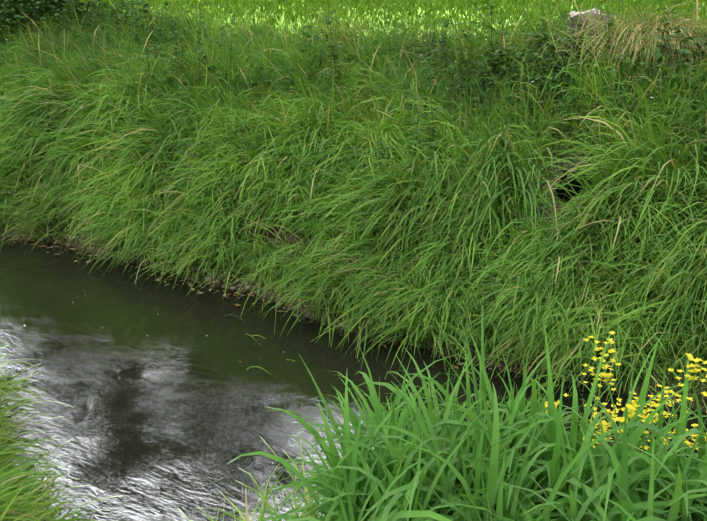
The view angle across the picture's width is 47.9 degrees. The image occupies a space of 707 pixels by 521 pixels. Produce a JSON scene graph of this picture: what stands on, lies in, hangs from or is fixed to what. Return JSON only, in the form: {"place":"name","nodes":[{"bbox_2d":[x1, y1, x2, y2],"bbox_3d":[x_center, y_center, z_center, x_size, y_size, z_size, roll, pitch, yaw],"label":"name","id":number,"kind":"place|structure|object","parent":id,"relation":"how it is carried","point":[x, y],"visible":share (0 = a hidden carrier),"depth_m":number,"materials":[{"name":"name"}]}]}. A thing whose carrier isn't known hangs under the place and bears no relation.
{"place":"outdoors","nodes":[
{"label":"outdoors","id":0,"kind":"place"},
{"bbox_2d":[0,235,706,520],"bbox_3d":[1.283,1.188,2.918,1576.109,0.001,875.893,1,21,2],"label":"water stream","id":1,"kind":"structure","parent":0,"point":[169,416],"depth_m":4.29,"materials":[{"name":"grey liquid"}]},
{"bbox_2d":[239,321,396,423],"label":"floating grass blades","id":2,"kind":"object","parent":1,"relation":"in","point":[293,360],"depth_m":4.35,"materials":[{"name":"green plant"}]},
{"bbox_2d":[0,0,706,420],"bbox_3d":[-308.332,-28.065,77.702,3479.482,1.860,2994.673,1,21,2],"label":"ground","id":3,"kind":"structure","parent":0,"point":[286,238],"depth_m":5.22,"materials":[{"name":"green plant"}]},
{"bbox_2d":[25,219,511,368],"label":"margin pebbles","id":4,"kind":"object","parent":3,"relation":"on","point":[218,282],"visible":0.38,"depth_m":5.52,"materials":[{"name":"stone"}]},
{"bbox_2d":[6,170,597,304],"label":"dock weed rosettes","id":5,"kind":"object","parent":3,"relation":"on","point":[410,281],"visible":0.08,"depth_m":4.93,"materials":[{"name":"green plant"}]},
{"bbox_2d":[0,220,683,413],"bbox_3d":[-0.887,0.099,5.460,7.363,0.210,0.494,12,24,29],"label":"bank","id":6,"kind":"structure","parent":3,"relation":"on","point":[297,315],"depth_m":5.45,"materials":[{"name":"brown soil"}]},
{"bbox_2d":[0,0,706,252],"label":"grass","id":7,"kind":"structure","parent":3,"relation":"on","point":[178,37],"depth_m":6.56,"materials":[{"name":"green plant"}]},
{"bbox_2d":[0,343,706,520],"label":"bank grass","id":8,"kind":"structure","parent":3,"relation":"on","point":[18,500],"depth_m":2.81,"materials":[{"name":"green plant"}]},
{"bbox_2d":[0,0,706,143],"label":"scrub bush","id":9,"kind":"object","parent":3,"relation":"on","point":[88,3],"visible":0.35,"depth_m":5.74,"materials":[{"name":"green plant"}]},
{"bbox_2d":[0,0,706,186],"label":"weeds","id":10,"kind":"object","parent":3,"relation":"on","point":[543,22],"visible":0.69,"depth_m":5.87,"materials":[{"name":"green plant"}]},
{"bbox_2d":[0,1,706,134],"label":"dry grass tufts","id":11,"kind":"object","parent":3,"relation":"on","point":[640,29],"visible":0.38,"depth_m":5.45,"materials":[{"name":"plant"}]},
{"bbox_2d":[0,0,706,114],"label":"bramble hedge leaves","id":12,"kind":"object","parent":3,"relation":"on","point":[536,53],"visible":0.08,"depth_m":5.73,"materials":[{"name":"green plant"}]},
{"bbox_2d":[5,0,701,121],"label":"small flowers","id":13,"kind":"object","parent":3,"relation":"on","point":[339,42],"visible":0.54,"depth_m":6.64,"materials":[{"name":"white plant"}]},
{"bbox_2d":[3,0,706,291],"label":"bank weeds","id":14,"kind":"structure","parent":3,"relation":"on","point":[520,54],"depth_m":6.48,"materials":[{"name":"green plant"}]},
{"bbox_2d":[212,305,706,520],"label":"reeds","id":15,"kind":"object","parent":3,"relation":"on","point":[630,482],"visible":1,"depth_m":1.84,"materials":[{"name":"green plant"}]},
{"bbox_2d":[551,170,591,202],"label":"burrow tunnel","id":16,"kind":"structure","parent":3,"relation":"on","point":[575,188],"depth_m":5.45,"materials":[{"name":"soil"}]},
{"bbox_2d":[564,7,614,62],"bbox_3d":[1.732,-1.577,5.819,0.371,0.521,0.399,12,24,29],"label":"old rock","id":17,"kind":"object","parent":3,"relation":"on","point":[573,14],"visible":0.25,"depth_m":5.72,"materials":[{"name":"grey stone"}]},
{"bbox_2d":[543,331,706,480],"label":"yellow flowers","id":18,"kind":"object","parent":3,"relation":"on","point":[631,411],"visible":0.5,"depth_m":2.14,"materials":[{"name":"yellow plant"}]},
{"bbox_2d":[16,0,706,44],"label":"field","id":19,"kind":"structure","parent":0,"point":[360,6],"depth_m":15.04,"materials":[{"name":"green plant"}]}
]}

